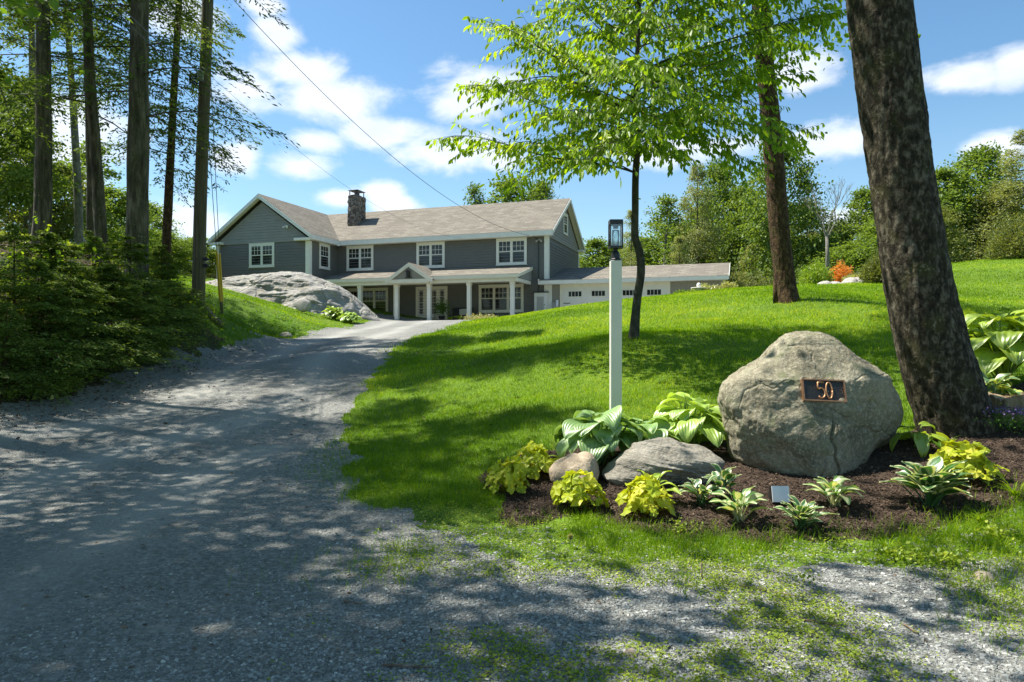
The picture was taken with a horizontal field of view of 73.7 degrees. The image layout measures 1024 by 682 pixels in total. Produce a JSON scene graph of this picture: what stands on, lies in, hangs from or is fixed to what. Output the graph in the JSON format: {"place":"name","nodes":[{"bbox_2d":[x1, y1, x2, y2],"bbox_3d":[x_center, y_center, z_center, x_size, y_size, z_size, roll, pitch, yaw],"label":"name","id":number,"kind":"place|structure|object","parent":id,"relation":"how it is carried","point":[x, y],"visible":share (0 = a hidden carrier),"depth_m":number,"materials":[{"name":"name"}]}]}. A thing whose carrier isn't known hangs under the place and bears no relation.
{"place":"outdoors","nodes":[
{"label":"outdoors","id":0,"kind":"place"},
{"bbox_2d":[0,241,224,403],"bbox_3d":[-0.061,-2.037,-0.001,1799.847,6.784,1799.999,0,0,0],"label":"ground","id":1,"kind":"structure","parent":0,"point":[208,337],"depth_m":15.88,"materials":[{"name":"green plant"}]},
{"bbox_2d":[0,62,82,220],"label":"broadleaf tree","id":2,"kind":"object","parent":1,"relation":"on","point":[17,173],"visible":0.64,"depth_m":23.97,"materials":[{"name":"green plant"}]},
{"bbox_2d":[0,302,87,406],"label":"young hemlock","id":3,"kind":"object","parent":1,"relation":"on","point":[17,376],"visible":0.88,"depth_m":10.83,"materials":[{"name":"green plant"}]},
{"bbox_2d":[0,130,112,240],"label":"broadleaf tree","id":4,"kind":"object","parent":1,"relation":"on","point":[9,218],"visible":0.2,"depth_m":27.84,"materials":[{"name":"green plant"}]},
{"bbox_2d":[0,0,112,83],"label":"maple tree","id":5,"kind":"object","parent":1,"relation":"on","point":[32,11],"visible":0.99,"depth_m":11.20,"materials":[{"name":"green plant"}]},
{"bbox_2d":[0,0,123,256],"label":"hemlock tree","id":6,"kind":"object","parent":1,"relation":"on","point":[43,196],"visible":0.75,"depth_m":17.35,"materials":[{"name":"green plant"}]},
{"bbox_2d":[0,221,124,378],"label":"young hemlock","id":7,"kind":"object","parent":1,"relation":"on","point":[16,230],"visible":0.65,"depth_m":11.71,"materials":[{"name":"green plant"}]},
{"bbox_2d":[1,0,127,234],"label":"hemlock tree","id":8,"kind":"object","parent":1,"relation":"on","point":[32,39],"visible":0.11,"depth_m":24.92,"materials":[{"name":"green plant"}]},
{"bbox_2d":[0,0,133,160],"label":"hemlock tree","id":9,"kind":"object","parent":1,"relation":"on","point":[36,84],"visible":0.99,"depth_m":14.60,"materials":[{"name":"green plant"}]},
{"bbox_2d":[0,261,152,390],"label":"young hemlock","id":10,"kind":"object","parent":1,"relation":"on","point":[78,349],"visible":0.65,"depth_m":11.91,"materials":[{"name":"green plant"}]},
{"bbox_2d":[0,228,162,348],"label":"young hemlock","id":11,"kind":"object","parent":1,"relation":"on","point":[50,243],"visible":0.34,"depth_m":13.45,"materials":[{"name":"green plant"}]},
{"bbox_2d":[0,241,166,345],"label":"young hemlock","id":12,"kind":"object","parent":1,"relation":"on","point":[73,247],"visible":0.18,"depth_m":13.84,"materials":[{"name":"green plant"}]},
{"bbox_2d":[1,262,172,372],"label":"young hemlock","id":13,"kind":"object","parent":1,"relation":"on","point":[62,289],"visible":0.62,"depth_m":12.84,"materials":[{"name":"green plant"}]},
{"bbox_2d":[4,0,180,256],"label":"hemlock tree","id":14,"kind":"object","parent":1,"relation":"on","point":[89,218],"visible":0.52,"depth_m":19.13,"materials":[{"name":"green plant"}]},
{"bbox_2d":[43,229,164,329],"bbox_3d":[-9.448,-1.302,15.566,3.317,2.452,3.193,0,0,19],"label":"young hemlock","id":15,"kind":"object","parent":1,"relation":"on","point":[88,249],"visible":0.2,"depth_m":15.44,"materials":[{"name":"green plant"}]},
{"bbox_2d":[0,230,218,400],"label":"ground cover","id":16,"kind":"object","parent":1,"relation":"on","point":[80,376],"visible":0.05,"depth_m":12.01,"materials":[{"name":"green plant"}]},
{"bbox_2d":[24,263,206,369],"bbox_3d":[-8.509,-0.498,14.205,3.779,2.237,3.853,0,0,-16],"label":"young hemlock","id":17,"kind":"object","parent":1,"relation":"on","point":[100,278],"visible":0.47,"depth_m":14.17,"materials":[{"name":"green plant"}]},
{"bbox_2d":[54,262,177,359],"bbox_3d":[-8.453,-0.585,14.427,2.590,2.151,3.123,0,0,-28],"label":"young hemlock","id":18,"kind":"object","parent":1,"relation":"on","point":[119,305],"visible":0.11,"depth_m":14.29,"materials":[{"name":"green plant"}]},
{"bbox_2d":[0,0,236,265],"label":"hemlock tree","id":19,"kind":"object","parent":1,"relation":"on","point":[98,198],"visible":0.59,"depth_m":18.46,"materials":[{"name":"green plant"}]},
{"bbox_2d":[69,234,218,350],"bbox_3d":[-8.870,-1.042,15.890,3.652,2.815,3.866,0,0,-43],"label":"young hemlock","id":20,"kind":"object","parent":1,"relation":"on","point":[135,253],"visible":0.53,"depth_m":15.75,"materials":[{"name":"green plant"}]},
{"bbox_2d":[0,0,299,302],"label":"hemlock tree","id":21,"kind":"object","parent":1,"relation":"on","point":[137,170],"visible":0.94,"depth_m":17.32,"materials":[{"name":"green plant"}]},
{"bbox_2d":[69,0,265,279],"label":"hemlock tree","id":22,"kind":"object","parent":1,"relation":"on","point":[167,214],"visible":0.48,"depth_m":21.99,"materials":[{"name":"green plant"}]},
{"bbox_2d":[149,200,189,272],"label":"broadleaf tree","id":23,"kind":"object","parent":1,"relation":"on","point":[159,217],"visible":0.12,"depth_m":47.78,"materials":[{"name":"green plant"}]},
{"bbox_2d":[149,245,221,301],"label":"young hemlock","id":24,"kind":"object","parent":1,"relation":"on","point":[157,255],"visible":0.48,"depth_m":18.98,"materials":[{"name":"green plant"}]},
{"bbox_2d":[145,264,226,332],"bbox_3d":[-8.896,-1.048,17.545,2.901,1.967,2.784,0,0,37],"label":"young hemlock","id":25,"kind":"object","parent":1,"relation":"on","point":[162,273],"visible":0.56,"depth_m":17.59,"materials":[{"name":"green plant"}]},
{"bbox_2d":[173,236,215,274],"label":"broadleaf tree","id":26,"kind":"object","parent":1,"relation":"on","point":[210,250],"visible":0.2,"depth_m":49.64,"materials":[{"name":"green plant"}]},
{"bbox_2d":[188,0,213,303],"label":"utility pole","id":27,"kind":"object","parent":1,"relation":"on","point":[199,260],"visible":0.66,"depth_m":20.35,"materials":[{"name":"brown wood"}]},
{"bbox_2d":[579,236,630,267],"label":"broadleaf tree","id":28,"kind":"object","parent":1,"relation":"on","point":[599,258],"visible":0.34,"depth_m":61.38,"materials":[{"name":"green plant"}]},
{"bbox_2d":[619,209,644,265],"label":"evergreen tree","id":29,"kind":"object","parent":1,"relation":"on","point":[627,236],"visible":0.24,"depth_m":59.93,"materials":[{"name":"green plant"}]},
{"bbox_2d":[609,235,681,265],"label":"broadleaf tree","id":30,"kind":"object","parent":1,"relation":"on","point":[646,240],"visible":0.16,"depth_m":70.64,"materials":[{"name":"green plant"}]},
{"bbox_2d":[625,193,700,265],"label":"broadleaf tree","id":31,"kind":"object","parent":1,"relation":"on","point":[668,213],"visible":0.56,"depth_m":65.73,"materials":[{"name":"green plant"}]},
{"bbox_2d":[669,163,737,278],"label":"evergreen tree","id":32,"kind":"object","parent":1,"relation":"on","point":[699,177],"visible":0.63,"depth_m":63.60,"materials":[{"name":"green plant"}]},
{"bbox_2d":[663,155,746,286],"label":"broadleaf tree","id":33,"kind":"object","parent":1,"relation":"on","point":[720,179],"visible":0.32,"depth_m":68.83,"materials":[{"name":"green plant"}]},
{"bbox_2d":[705,182,771,285],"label":"broadleaf tree","id":34,"kind":"object","parent":1,"relation":"on","point":[737,221],"visible":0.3,"depth_m":65.38,"materials":[{"name":"green plant"}]},
{"bbox_2d":[719,122,848,285],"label":"broadleaf tree","id":35,"kind":"object","parent":1,"relation":"on","point":[800,180],"visible":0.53,"depth_m":56.76,"materials":[{"name":"green plant"}]},
{"bbox_2d":[790,196,849,267],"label":"broadleaf tree","id":36,"kind":"object","parent":1,"relation":"on","point":[816,229],"visible":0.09,"depth_m":62.98,"materials":[{"name":"green plant"}]},
{"bbox_2d":[795,241,877,277],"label":"broadleaf tree","id":37,"kind":"object","parent":1,"relation":"on","point":[836,257],"visible":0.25,"depth_m":51.28,"materials":[{"name":"green plant"}]},
{"bbox_2d":[827,185,873,268],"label":"broadleaf tree","id":38,"kind":"object","parent":1,"relation":"on","point":[862,198],"visible":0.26,"depth_m":55.70,"materials":[{"name":"green plant"}]},
{"bbox_2d":[824,215,877,272],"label":"broadleaf tree","id":39,"kind":"object","parent":1,"relation":"on","point":[868,238],"visible":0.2,"depth_m":49.34,"materials":[{"name":"green plant"}]},
{"bbox_2d":[935,163,1009,260],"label":"broadleaf tree","id":40,"kind":"object","parent":1,"relation":"on","point":[952,196],"visible":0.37,"depth_m":46.97,"materials":[{"name":"green plant"}]},
{"bbox_2d":[938,139,1023,262],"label":"broadleaf tree","id":41,"kind":"object","parent":1,"relation":"on","point":[984,155],"visible":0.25,"depth_m":48.91,"materials":[{"name":"green plant"}]},
{"bbox_2d":[478,171,544,203],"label":"broadleaf tree","id":42,"kind":"object","parent":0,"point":[499,185],"visible":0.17,"depth_m":68.83,"materials":[{"name":"green plant"}]},
{"bbox_2d":[0,313,1023,681],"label":"driveway","id":43,"kind":"structure","parent":0,"point":[318,367],"depth_m":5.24,"materials":[{"name":"grey gravel"}]},
{"bbox_2d":[0,238,279,439],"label":"leaf litter","id":44,"kind":"object","parent":43,"relation":"on","point":[55,408],"visible":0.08,"depth_m":12.45,"materials":[{"name":"brown plant"}]},
{"bbox_2d":[0,294,1013,681],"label":"fallen leaves","id":45,"kind":"object","parent":43,"relation":"on","point":[444,566],"visible":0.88,"depth_m":4.09,"materials":[{"name":"brown plant"}]},
{"bbox_2d":[267,434,1023,681],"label":"weeds","id":46,"kind":"object","parent":43,"relation":"on","point":[740,612],"visible":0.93,"depth_m":3.80,"materials":[{"name":"green plant"}]},
{"bbox_2d":[0,0,1023,265],"label":"sky","id":47,"kind":"structure","parent":0,"point":[394,68],"materials":[{"name":"blue"}]},
{"bbox_2d":[2,257,1023,658],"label":"lawn","id":48,"kind":"structure","parent":0,"point":[560,546],"depth_m":10.95,"materials":[{"name":"plant"}]},
{"bbox_2d":[10,158,124,249],"bbox_3d":[-19.553,-5.675,29.711,5.331,4.757,4.948,0,0,-20],"label":"broadleaf tree","id":49,"kind":"object","parent":48,"relation":"on","point":[108,216],"visible":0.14,"depth_m":29.87,"materials":[{"name":"green plant"}]},
{"bbox_2d":[0,7,162,244],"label":"hemlock tree","id":50,"kind":"object","parent":48,"relation":"on","point":[78,215],"visible":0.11,"depth_m":26.89,"materials":[{"name":"green plant"}]},
{"bbox_2d":[59,139,151,229],"bbox_3d":[-23.242,-7.555,37.828,6.069,7.351,5.184,0,0,-32],"label":"broadleaf tree","id":51,"kind":"object","parent":48,"relation":"on","point":[111,173],"visible":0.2,"depth_m":37.98,"materials":[{"name":"green plant"}]},
{"bbox_2d":[72,184,162,254],"bbox_3d":[-19.782,-5.634,34.037,5.096,4.348,5.161,0,0,21],"label":"broadleaf tree","id":52,"kind":"object","parent":48,"relation":"on","point":[121,208],"visible":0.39,"depth_m":33.79,"materials":[{"name":"green plant"}]},
{"bbox_2d":[151,229,212,270],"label":"broadleaf tree","id":53,"kind":"object","parent":48,"relation":"on","point":[182,252],"visible":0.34,"depth_m":43.58,"materials":[{"name":"green plant"}]},
{"bbox_2d":[223,300,316,334],"bbox_3d":[-9.474,-0.908,25.183,3.762,1.423,4.538,0,0,-40],"label":"fern clump","id":54,"kind":"object","parent":48,"relation":"on","point":[259,319],"visible":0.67,"depth_m":25.48,"materials":[{"name":"green plant"}]},
{"bbox_2d":[250,313,322,336],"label":"fern clump","id":55,"kind":"object","parent":48,"relation":"on","point":[280,330],"visible":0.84,"depth_m":24.98,"materials":[{"name":"green plant"}]},
{"bbox_2d":[205,271,379,319],"bbox_3d":[-12.316,-1.455,37.990,10.062,5.062,7.942,0,0,0],"label":"rock outcrop","id":56,"kind":"object","parent":48,"relation":"on","point":[287,288],"visible":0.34,"depth_m":36.26,"materials":[{"name":"stone"}]},
{"bbox_2d":[208,189,730,320],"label":"house","id":57,"kind":"structure","parent":48,"relation":"on","point":[397,263],"depth_m":46.34,"materials":[{"name":"wood"}]},
{"bbox_2d":[248,242,274,267],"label":"window","id":58,"kind":"structure","parent":57,"relation":"in","point":[257,252],"depth_m":46.87,"materials":[{"name":"white wood"}]},
{"bbox_2d":[346,245,373,270],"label":"window","id":59,"kind":"structure","parent":57,"relation":"in","point":[353,249],"depth_m":48.29,"materials":[{"name":"white wood"}]},
{"bbox_2d":[348,287,387,311],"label":"window","id":60,"kind":"structure","parent":57,"relation":"in","point":[373,295],"depth_m":47.91,"materials":[{"name":"beige wood"}]},
{"bbox_2d":[416,241,444,267],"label":"window","id":61,"kind":"structure","parent":57,"relation":"in","point":[432,262],"depth_m":46.55,"materials":[{"name":"white wood"}]},
{"bbox_2d":[478,284,523,312],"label":"window","id":62,"kind":"structure","parent":57,"relation":"in","point":[499,291],"depth_m":45.02,"materials":[{"name":"beige wood"}]},
{"bbox_2d":[495,237,526,265],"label":"window","id":63,"kind":"structure","parent":57,"relation":"in","point":[520,243],"depth_m":44.71,"materials":[{"name":"white wood"}]},
{"bbox_2d":[563,287,608,306],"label":"garage door","id":64,"kind":"structure","parent":57,"relation":"in","point":[572,296],"depth_m":43.22,"materials":[{"name":"white metal"}]},
{"bbox_2d":[622,285,666,298],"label":"garage door","id":65,"kind":"structure","parent":57,"relation":"in","point":[627,291],"depth_m":41.96,"materials":[{"name":"white metal"}]},
{"bbox_2d":[608,219,622,409],"bbox_3d":[1.351,-0.266,8.900,0.170,2.613,0.170,0,0,0],"label":"lamp post","id":66,"kind":"object","parent":48,"relation":"on","point":[615,331],"visible":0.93,"depth_m":8.83,"materials":[{"name":"white metal"}]},
{"bbox_2d":[425,0,846,339],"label":"young beech","id":67,"kind":"object","parent":48,"relation":"on","point":[628,135],"visible":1,"depth_m":12.45,"materials":[{"name":"green plant"}]},
{"bbox_2d":[630,0,850,303],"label":"maple tree","id":68,"kind":"object","parent":48,"relation":"on","point":[780,242],"visible":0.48,"depth_m":17.80,"materials":[{"name":"green plant"}]},
{"bbox_2d":[476,381,1023,547],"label":"mulch bed","id":69,"kind":"object","parent":48,"relation":"on","point":[1002,450],"visible":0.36,"depth_m":6.11,"materials":[{"name":"brown wood"}]},
{"bbox_2d":[483,456,531,494],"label":"coral bells","id":70,"kind":"object","parent":69,"relation":"on","point":[508,474],"visible":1,"depth_m":6.44,"materials":[{"name":"green plant"}]},
{"bbox_2d":[512,440,554,479],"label":"coral bells","id":71,"kind":"object","parent":69,"relation":"on","point":[534,458],"visible":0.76,"depth_m":6.87,"materials":[{"name":"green plant"}]},
{"bbox_2d":[549,451,598,482],"bbox_3d":[0.621,1.293,6.805,0.479,0.371,0.399,0,0,18],"label":"tan rock","id":72,"kind":"object","parent":69,"relation":"on","point":[583,461],"visible":0.58,"depth_m":6.70,"materials":[{"name":"beige stone"}]},
{"bbox_2d":[550,469,608,507],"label":"coral bells","id":73,"kind":"object","parent":69,"relation":"on","point":[573,488],"visible":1,"depth_m":6.02,"materials":[{"name":"yellow plant"}]},
{"bbox_2d":[552,405,648,464],"bbox_3d":[0.953,1.018,7.352,1.028,0.683,0.934,0,0,-20],"label":"hosta","id":74,"kind":"object","parent":69,"relation":"on","point":[571,435],"visible":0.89,"depth_m":7.10,"materials":[{"name":"green plant"}]},
{"bbox_2d":[615,472,675,517],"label":"coral bells","id":75,"kind":"object","parent":69,"relation":"on","point":[647,494],"visible":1,"depth_m":5.84,"materials":[{"name":"yellow plant"}]},
{"bbox_2d":[611,416,684,456],"bbox_3d":[1.508,1.066,7.589,0.813,0.464,0.752,0,0,0],"label":"hosta","id":76,"kind":"object","parent":69,"relation":"on","point":[651,430],"visible":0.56,"depth_m":7.39,"materials":[{"name":"green plant"}]},
{"bbox_2d":[602,437,724,486],"bbox_3d":[1.514,1.276,6.929,1.225,0.565,0.670,0,0,0],"label":"flat rock","id":77,"kind":"object","parent":69,"relation":"on","point":[683,462],"visible":0.84,"depth_m":6.71,"materials":[{"name":"grey stone"}]},
{"bbox_2d":[649,392,727,447],"bbox_3d":[2.034,0.924,7.752,1.070,0.670,1.061,0,0,0],"label":"hosta","id":78,"kind":"object","parent":69,"relation":"on","point":[686,425],"visible":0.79,"depth_m":7.51,"materials":[{"name":"green plant"}]},
{"bbox_2d":[676,474,724,506],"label":"hosta","id":79,"kind":"object","parent":69,"relation":"on","point":[699,490],"visible":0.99,"depth_m":6.12,"materials":[{"name":"green plant"}]},
{"bbox_2d":[702,463,741,499],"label":"hosta","id":80,"kind":"object","parent":69,"relation":"on","point":[725,476],"visible":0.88,"depth_m":6.24,"materials":[{"name":"green plant"}]},
{"bbox_2d":[709,486,772,522],"bbox_3d":[1.912,1.380,5.778,0.500,0.337,0.463,0,0,7],"label":"hosta","id":81,"kind":"object","parent":69,"relation":"on","point":[747,496],"visible":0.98,"depth_m":5.75,"materials":[{"name":"green plant"}]},
{"bbox_2d":[545,0,998,437],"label":"maple tree","id":82,"kind":"object","parent":69,"relation":"on","point":[946,389],"visible":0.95,"depth_m":7.03,"materials":[{"name":"brown plant"}]},
{"bbox_2d":[768,486,789,504],"bbox_3d":[2.367,1.366,6.065,0.150,0.174,0.140,0,0,0],"label":"ground light","id":83,"kind":"object","parent":69,"relation":"on","point":[777,494],"visible":1,"depth_m":6.01,"materials":[{"name":"silver metal"}]},
{"bbox_2d":[773,494,839,529],"bbox_3d":[2.359,1.407,5.543,0.440,0.283,0.413,0,0,-30],"label":"hosta","id":84,"kind":"object","parent":69,"relation":"on","point":[803,511],"visible":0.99,"depth_m":5.53,"materials":[{"name":"green plant"}]},
{"bbox_2d":[717,331,903,476],"bbox_3d":[3.161,0.721,7.261,1.918,1.662,1.295,0,0,0],"label":"boulder","id":85,"kind":"object","parent":69,"relation":"on","point":[772,420],"visible":0.85,"depth_m":6.85,"materials":[{"name":"stone"}]},
{"bbox_2d":[800,378,846,402],"bbox_3d":[3.091,0.494,6.772,0.427,0.245,0.125,0,0,3],"label":"number plate","id":86,"kind":"object","parent":85,"relation":"attached to","point":[813,390],"visible":1,"depth_m":6.76,"materials":[{"name":"black metal"}]},
{"bbox_2d":[802,476,865,507],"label":"hosta","id":87,"kind":"object","parent":69,"relation":"on","point":[835,487],"visible":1,"depth_m":5.94,"materials":[{"name":"green plant"}]},
{"bbox_2d":[889,421,949,457],"bbox_3d":[4.176,1.045,6.968,0.568,0.427,0.588,0,0,30],"label":"hosta","id":88,"kind":"object","parent":69,"relation":"on","point":[921,439],"visible":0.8,"depth_m":6.94,"materials":[{"name":"green plant"}]},
{"bbox_2d":[879,456,972,507],"bbox_3d":[3.519,1.198,5.729,0.612,0.443,0.709,0,0,-22],"label":"hosta","id":89,"kind":"object","parent":69,"relation":"on","point":[930,481],"visible":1,"depth_m":5.69,"materials":[{"name":"green plant"}]},
{"bbox_2d":[926,439,1009,480],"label":"coral bells","id":90,"kind":"object","parent":69,"relation":"on","point":[976,462],"visible":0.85,"depth_m":6.01,"materials":[{"name":"yellow plant"}]},
{"bbox_2d":[974,401,1023,434],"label":"phlox","id":91,"kind":"object","parent":69,"relation":"on","point":[1012,413],"visible":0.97,"depth_m":6.89,"materials":[{"name":"purple plant"}]},
{"bbox_2d":[981,370,1022,395],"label":"hosta","id":92,"kind":"object","parent":69,"relation":"on","point":[995,385],"visible":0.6,"depth_m":7.62,"materials":[{"name":"green plant"}]},
{"bbox_2d":[988,392,1023,423],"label":"rock","id":93,"kind":"object","parent":69,"relation":"on","point":[1010,400],"visible":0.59,"depth_m":7.17,"materials":[{"name":"grey stone"}]},
{"bbox_2d":[728,268,772,287],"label":"dark shrub","id":94,"kind":"object","parent":48,"relation":"on","point":[750,283],"visible":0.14,"depth_m":44.60,"materials":[{"name":"green plant"}]},
{"bbox_2d":[798,257,834,284],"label":"round shrub","id":95,"kind":"object","parent":48,"relation":"on","point":[813,275],"visible":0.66,"depth_m":30.75,"materials":[{"name":"green plant"}]},
{"bbox_2d":[800,176,853,275],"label":"dead tree","id":96,"kind":"object","parent":48,"relation":"on","point":[827,257],"visible":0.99,"depth_m":41.90,"materials":[{"name":"grey wood"}]},
{"bbox_2d":[858,249,882,283],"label":"olive shrub","id":97,"kind":"object","parent":48,"relation":"on","point":[871,273],"visible":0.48,"depth_m":27.86,"materials":[{"name":"green plant"}]},
{"bbox_2d":[870,541,943,564],"bbox_3d":[2.817,1.492,4.845,0.492,0.144,0.352,0,0,23],"label":"clover patch","id":98,"kind":"object","parent":48,"relation":"on","point":[904,551],"visible":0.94,"depth_m":4.83,"materials":[{"name":"green plant"}]},
{"bbox_2d":[918,543,985,570],"bbox_3d":[3.028,1.497,4.710,0.395,0.147,0.400,0,0,31],"label":"clover patch","id":99,"kind":"object","parent":48,"relation":"on","point":[944,556],"visible":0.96,"depth_m":4.70,"materials":[{"name":"green plant"}]},
{"bbox_2d":[941,202,984,262],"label":"broadleaf tree","id":100,"kind":"object","parent":48,"relation":"on","point":[951,232],"visible":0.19,"depth_m":42.90,"materials":[{"name":"green plant"}]},
{"bbox_2d":[946,175,1023,260],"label":"broadleaf tree","id":101,"kind":"object","parent":48,"relation":"on","point":[997,208],"visible":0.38,"depth_m":45.75,"materials":[{"name":"green plant"}]},
{"bbox_2d":[961,129,1023,261],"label":"evergreen tree","id":102,"kind":"object","parent":48,"relation":"on","point":[1018,139],"visible":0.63,"depth_m":44.24,"materials":[{"name":"green plant"}]},
{"bbox_2d":[963,309,1023,382],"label":"hosta","id":103,"kind":"object","parent":48,"relation":"on","point":[999,351],"visible":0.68,"depth_m":8.30,"materials":[{"name":"green leaf"}]},
{"bbox_2d":[967,520,1023,540],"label":"clover patch","id":104,"kind":"object","parent":48,"relation":"on","point":[1002,530],"visible":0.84,"depth_m":5.07,"materials":[{"name":"green plant"}]},
{"bbox_2d":[981,207,1023,259],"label":"olive shrub","id":105,"kind":"object","parent":48,"relation":"on","point":[1011,238],"visible":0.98,"depth_m":33.80,"materials":[{"name":"green plant"}]},
{"bbox_2d":[525,175,563,200],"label":"broadleaf tree","id":106,"kind":"object","parent":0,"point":[547,195],"visible":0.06,"depth_m":71.44,"materials":[{"name":"green plant"}]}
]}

